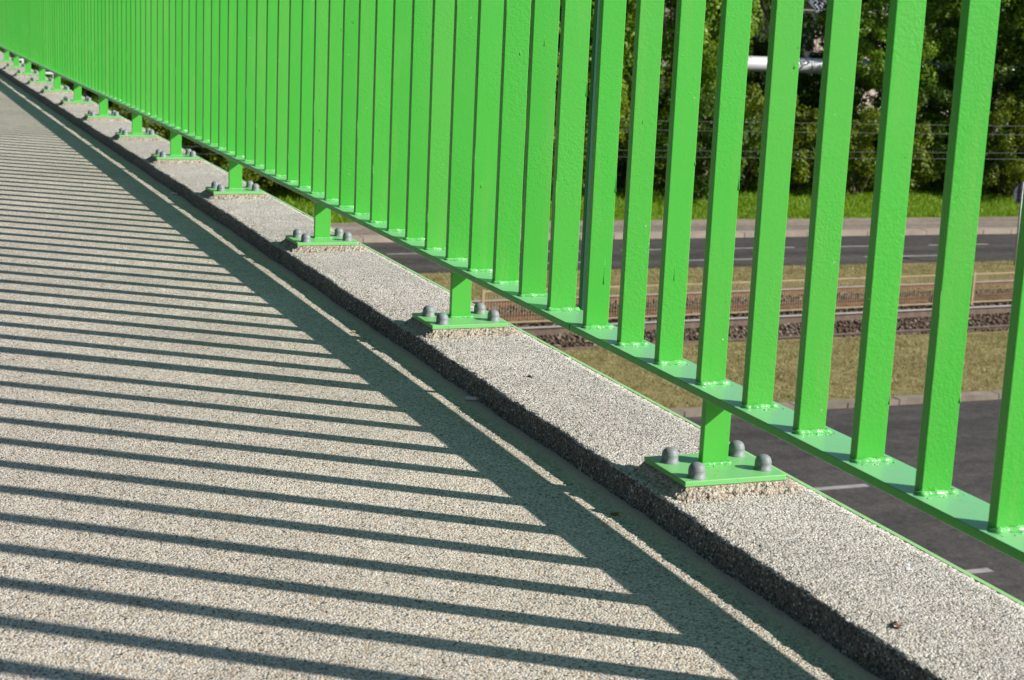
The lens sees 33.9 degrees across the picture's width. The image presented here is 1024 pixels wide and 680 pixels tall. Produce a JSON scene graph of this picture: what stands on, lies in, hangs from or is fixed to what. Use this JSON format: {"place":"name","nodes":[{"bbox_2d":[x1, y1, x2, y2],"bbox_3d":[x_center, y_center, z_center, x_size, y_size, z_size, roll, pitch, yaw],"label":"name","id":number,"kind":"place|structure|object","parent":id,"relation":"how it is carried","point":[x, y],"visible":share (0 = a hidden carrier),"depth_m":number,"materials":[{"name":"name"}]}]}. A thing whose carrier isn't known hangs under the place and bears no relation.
{"place":"outdoors","nodes":[
{"label":"outdoors","id":0,"kind":"place"},
{"bbox_2d":[0,74,881,679],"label":"footbridge deck","id":1,"kind":"structure","parent":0,"point":[226,452],"depth_m":2.46,"materials":[{"name":"grey concrete"}]},
{"bbox_2d":[465,396,479,400],"bbox_3d":[-0.070,0.108,3.094,0.031,0.008,0.008,3,12,4],"label":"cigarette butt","id":2,"kind":"object","parent":1,"relation":"on","point":[472,398],"visible":1,"depth_m":3.09,"materials":[{"name":"paper"}]},
{"bbox_2d":[0,52,1023,679],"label":"bridge kerb","id":3,"kind":"structure","parent":1,"relation":"on","point":[842,580],"depth_m":2.49,"materials":[{"name":"grey concrete"}]},
{"bbox_2d":[0,0,52,82],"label":"railing panel","id":4,"kind":"object","parent":3,"relation":"on","point":[23,29],"visible":0.96,"depth_m":12.45,"materials":[{"name":"green paint"}]},
{"bbox_2d":[42,0,156,136],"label":"railing panel","id":5,"kind":"object","parent":3,"relation":"on","point":[105,50],"visible":0.97,"depth_m":8.21,"materials":[{"name":"green paint"}]},
{"bbox_2d":[151,0,591,330],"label":"railing panel","id":6,"kind":"object","parent":3,"relation":"on","point":[403,123],"visible":1,"depth_m":3.75,"materials":[{"name":"green paint"}]},
{"bbox_2d":[0,51,1023,606],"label":"edge plate","id":7,"kind":"object","parent":3,"relation":"attached to","point":[948,563],"visible":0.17,"depth_m":2.65,"materials":[{"name":"green paint"}]},
{"bbox_2d":[570,0,1023,562],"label":"railing panel","id":8,"kind":"object","parent":3,"relation":"on","point":[926,486],"visible":1,"depth_m":2.26,"materials":[{"name":"green paint"}]},
{"bbox_2d":[890,621,900,627],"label":"dry leaf","id":9,"kind":"object","parent":3,"relation":"on","point":[896,624],"visible":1,"depth_m":1.95,"materials":[{"name":"brown plant"}]},
{"bbox_2d":[905,564,915,569],"bbox_3d":[0.507,0.289,2.149,0.019,0.006,0.014,-3,13,-26],"label":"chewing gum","id":10,"kind":"object","parent":3,"relation":"on","point":[908,566],"visible":1,"depth_m":2.15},
{"bbox_2d":[129,112,762,122],"bbox_3d":[8.979,-4.534,34.682,100.000,0.218,0.008,-2,13,-21],"label":"overhead wire","id":11,"kind":"object","parent":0,"point":[629,120],"visible":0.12,"depth_m":32.64,"materials":[{"name":"black metal"}]},
{"bbox_2d":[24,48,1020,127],"bbox_3d":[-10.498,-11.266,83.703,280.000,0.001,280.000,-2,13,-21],"label":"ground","id":12,"kind":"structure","parent":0,"point":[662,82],"depth_m":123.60,"materials":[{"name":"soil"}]},
{"bbox_2d":[352,227,1016,242],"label":"road kerb","id":13,"kind":"structure","parent":12,"relation":"on","point":[702,234],"depth_m":47.37,"materials":[{"name":"concrete"}]},
{"bbox_2d":[669,390,1001,416],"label":"road kerb","id":14,"kind":"structure","parent":12,"relation":"on","point":[894,400],"depth_m":27.95,"materials":[{"name":"concrete"}]},
{"bbox_2d":[182,146,945,152],"bbox_3d":[8.033,-4.249,37.120,100.000,0.218,0.008,-2,13,-21],"label":"overhead wire","id":15,"kind":"object","parent":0,"point":[665,150],"visible":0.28,"depth_m":36.41,"materials":[{"name":"black metal"}]},
{"bbox_2d":[155,123,1009,134],"bbox_3d":[8.971,-4.358,34.719,100.000,0.218,0.008,-2,13,-21],"label":"overhead wire","id":16,"kind":"object","parent":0,"point":[816,132],"visible":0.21,"depth_m":33.59,"materials":[{"name":"black metal"}]},
{"bbox_2d":[166,132,1019,222],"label":"grass bank","id":17,"kind":"structure","parent":0,"point":[792,217],"depth_m":52.65,"materials":[{"name":"green plant"}]},
{"bbox_2d":[0,49,73,88],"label":"tree","id":18,"kind":"object","parent":17,"relation":"on","point":[32,64],"depth_m":50.83,"materials":[{"name":"green plant"}]},
{"bbox_2d":[31,66,156,133],"bbox_3d":[-12.057,-6.006,47.202,4.291,4.494,3.872,7,13,21],"label":"shrub","id":19,"kind":"object","parent":17,"relation":"on","point":[71,84],"visible":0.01,"depth_m":47.05,"materials":[{"name":"green plant"}]},
{"bbox_2d":[65,80,167,138],"bbox_3d":[-12.940,-10.216,53.482,6.433,10.582,6.253,5,12,10],"label":"tree","id":20,"kind":"object","parent":17,"relation":"on","point":[110,103],"visible":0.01,"depth_m":54.03,"materials":[{"name":"green plant"}]},
{"bbox_2d":[109,103,215,163],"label":"shrub","id":21,"kind":"object","parent":17,"relation":"on","point":[147,123],"visible":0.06,"depth_m":46.57,"materials":[{"name":"green plant"}]},
{"bbox_2d":[153,122,276,191],"bbox_3d":[-8.238,-5.559,47.400,3.537,3.838,3.624,-6,14,-34],"label":"shrub","id":22,"kind":"object","parent":17,"relation":"on","point":[221,161],"visible":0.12,"depth_m":46.70,"materials":[{"name":"green plant"}]},
{"bbox_2d":[197,150,291,191],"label":"shrub","id":23,"kind":"object","parent":17,"relation":"on","point":[268,185],"visible":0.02,"depth_m":49.04,"materials":[{"name":"green plant"}]},
{"bbox_2d":[0,47,1015,176],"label":"heating pipe","id":24,"kind":"object","parent":17,"relation":"on","point":[806,65],"visible":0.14,"depth_m":57.97,"materials":[{"name":"metal"}]},
{"bbox_2d":[12,0,1009,138],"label":"wood","id":25,"kind":"object","parent":17,"relation":"on","point":[763,12],"depth_m":68.89,"materials":[{"name":"green plant"}]},
{"bbox_2d":[523,102,587,197],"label":"shrub","id":26,"kind":"object","parent":17,"relation":"on","point":[585,145],"visible":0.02,"depth_m":50.16,"materials":[{"name":"green plant"}]},
{"bbox_2d":[526,0,636,166],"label":"tree","id":27,"kind":"object","parent":17,"relation":"on","point":[629,43],"visible":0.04,"depth_m":51.60,"materials":[{"name":"green plant"}]},
{"bbox_2d":[526,86,658,193],"bbox_3d":[2.241,-6.102,51.734,3.719,4.121,4.368,11,14,34],"label":"shrub","id":28,"kind":"object","parent":17,"relation":"on","point":[623,128],"visible":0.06,"depth_m":51.01,"materials":[{"name":"green plant"}]},
{"bbox_2d":[557,7,635,141],"bbox_3d":[2.058,-10.996,59.331,5.350,10.970,5.864,-7,15,-38],"label":"tree","id":29,"kind":"object","parent":17,"relation":"on","point":[590,75],"visible":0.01,"depth_m":59.79,"materials":[{"name":"green plant"}]},
{"bbox_2d":[616,130,667,190],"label":"shrub","id":30,"kind":"object","parent":17,"relation":"on","point":[621,170],"visible":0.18,"depth_m":53.02,"materials":[{"name":"green plant"}]},
{"bbox_2d":[593,0,763,186],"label":"tree","id":31,"kind":"object","parent":17,"relation":"on","point":[710,55],"visible":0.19,"depth_m":52.46,"materials":[{"name":"green plant"}]},
{"bbox_2d":[622,0,757,167],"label":"tree","id":32,"kind":"object","parent":17,"relation":"on","point":[662,100],"visible":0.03,"depth_m":59.33,"materials":[{"name":"green plant"}]},
{"bbox_2d":[655,84,761,199],"bbox_3d":[5.957,-5.958,51.944,3.926,4.012,3.543,4,12,6],"label":"shrub","id":33,"kind":"object","parent":17,"relation":"on","point":[701,183],"visible":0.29,"depth_m":51.43,"materials":[{"name":"green plant"}]},
{"bbox_2d":[695,83,810,192],"bbox_3d":[7.252,-6.334,54.198,4.197,3.995,3.573,1,12,-6],"label":"shrub","id":34,"kind":"object","parent":17,"relation":"on","point":[757,105],"visible":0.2,"depth_m":53.63,"materials":[{"name":"green plant"}]},
{"bbox_2d":[708,0,826,152],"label":"tree","id":35,"kind":"object","parent":17,"relation":"on","point":[758,45],"visible":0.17,"depth_m":59.56,"materials":[{"name":"green plant"}]},
{"bbox_2d":[743,96,818,192],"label":"shrub","id":36,"kind":"object","parent":17,"relation":"on","point":[803,127],"visible":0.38,"depth_m":53.99,"materials":[{"name":"green plant"}]},
{"bbox_2d":[795,19,855,144],"bbox_3d":[11.364,-9.152,63.950,3.695,6.078,3.591,5,12,11],"label":"tree","id":37,"kind":"object","parent":17,"relation":"on","point":[809,46],"visible":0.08,"depth_m":63.02,"materials":[{"name":"green plant"}]},
{"bbox_2d":[792,102,911,195],"bbox_3d":[11.135,-6.058,54.975,3.440,3.426,4.040,8,13,22],"label":"shrub","id":38,"kind":"object","parent":17,"relation":"on","point":[862,168],"visible":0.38,"depth_m":54.24,"materials":[{"name":"green plant"}]},
{"bbox_2d":[815,0,961,166],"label":"tree","id":39,"kind":"object","parent":17,"relation":"on","point":[950,5],"visible":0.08,"depth_m":62.55,"materials":[{"name":"green plant"}]},
{"bbox_2d":[849,103,940,192],"bbox_3d":[12.839,-6.269,56.298,3.219,3.407,3.299,-9,16,-43],"label":"shrub","id":40,"kind":"object","parent":17,"relation":"on","point":[919,160],"visible":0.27,"depth_m":55.38,"materials":[{"name":"green plant"}]},
{"bbox_2d":[851,0,958,155],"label":"tree","id":41,"kind":"object","parent":17,"relation":"on","point":[865,80],"visible":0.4,"depth_m":57.42,"materials":[{"name":"green plant"}]},
{"bbox_2d":[911,85,1012,193],"bbox_3d":[14.861,-6.587,56.764,4.086,4.056,3.687,-5,14,-32],"label":"shrub","id":42,"kind":"object","parent":17,"relation":"on","point":[940,98],"visible":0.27,"depth_m":56.32,"materials":[{"name":"green plant"}]},
{"bbox_2d":[919,0,1023,181],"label":"tree","id":43,"kind":"object","parent":17,"relation":"on","point":[1001,74],"visible":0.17,"depth_m":57.64,"materials":[{"name":"green plant"}]},
{"bbox_2d":[922,0,1023,151],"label":"tree","id":44,"kind":"object","parent":17,"relation":"on","point":[941,26],"visible":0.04,"depth_m":62.56,"materials":[{"name":"green plant"}]},
{"bbox_2d":[945,0,1022,156],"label":"tree","id":45,"kind":"object","parent":17,"relation":"on","point":[1012,122],"depth_m":66.37,"materials":[{"name":"green plant"}]},
{"bbox_2d":[983,90,1023,198],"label":"shrub","id":46,"kind":"object","parent":17,"relation":"on","point":[1012,160],"visible":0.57,"depth_m":56.25,"materials":[{"name":"green plant"}]},
{"bbox_2d":[986,123,1023,190],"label":"shrub","id":47,"kind":"object","parent":17,"relation":"on","point":[1018,142],"visible":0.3,"depth_m":57.07,"materials":[{"name":"green plant"}]},
{"bbox_2d":[995,0,1023,112],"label":"tree","id":48,"kind":"object","parent":17,"relation":"on","point":[1014,12],"visible":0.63,"depth_m":58.37,"materials":[{"name":"green plant"}]},
{"bbox_2d":[330,217,1017,235],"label":"pavement","id":49,"kind":"structure","parent":0,"point":[353,229],"depth_m":49.19,"materials":[{"name":"concrete"}]},
{"bbox_2d":[362,234,1016,272],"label":"road","id":50,"kind":"structure","parent":0,"point":[997,247],"depth_m":44.45,"materials":[{"name":"grey asphalt"}]},
{"bbox_2d":[390,244,983,263],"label":"road markings","id":51,"kind":"object","parent":50,"relation":"on","point":[734,248],"visible":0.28,"depth_m":44.37,"materials":[{"name":"white paint"}]},
{"bbox_2d":[524,156,875,158],"bbox_3d":[8.026,-4.112,37.149,100.000,0.218,0.008,-2,13,-21],"label":"overhead wire","id":52,"kind":"object","parent":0,"point":[848,158],"visible":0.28,"depth_m":36.96,"materials":[{"name":"black metal"}]},
{"bbox_2d":[418,259,1015,300],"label":"verge","id":53,"kind":"structure","parent":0,"point":[849,272],"depth_m":39.99,"materials":[{"name":"plant"}]},
{"bbox_2d":[1013,182,1023,264],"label":"road sign","id":54,"kind":"object","parent":53,"relation":"on","point":[1018,193],"visible":0.92,"depth_m":43.15,"materials":[{"name":"grey metal"}]},
{"bbox_2d":[499,289,1011,346],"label":"track bed","id":55,"kind":"object","parent":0,"point":[785,312],"visible":0.07,"depth_m":34.69,"materials":[{"name":"gravel"}]},
{"bbox_2d":[471,272,1014,322],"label":"tram track","id":56,"kind":"structure","parent":55,"relation":"on","point":[501,302],"depth_m":36.66,"materials":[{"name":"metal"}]},
{"bbox_2d":[485,285,1012,352],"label":"ballast","id":57,"kind":"structure","parent":55,"relation":"on","point":[571,339],"depth_m":34.63,"materials":[{"name":"gravel"}]},
{"bbox_2d":[518,305,1010,349],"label":"tram track","id":58,"kind":"structure","parent":55,"relation":"on","point":[651,325],"depth_m":33.94,"materials":[{"name":"metal"}]},
{"bbox_2d":[561,331,1007,408],"bbox_3d":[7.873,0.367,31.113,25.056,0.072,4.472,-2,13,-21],"label":"dry grass","id":59,"kind":"structure","parent":0,"point":[846,362],"depth_m":30.26,"materials":[{"name":"brown plant"}]},
{"bbox_2d":[684,399,1023,601],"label":"road","id":60,"kind":"structure","parent":0,"point":[975,445],"depth_m":23.87,"materials":[{"name":"grey asphalt"}]},
{"bbox_2d":[815,484,992,573],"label":"road markings","id":61,"kind":"object","parent":60,"relation":"on","point":[980,570],"visible":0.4,"depth_m":22.98,"materials":[{"name":"white paint"}]},
{"bbox_2d":[756,0,959,128],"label":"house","id":62,"kind":"structure","parent":0,"point":[809,5],"depth_m":82.86,"materials":[{"name":"glass"}]}
]}

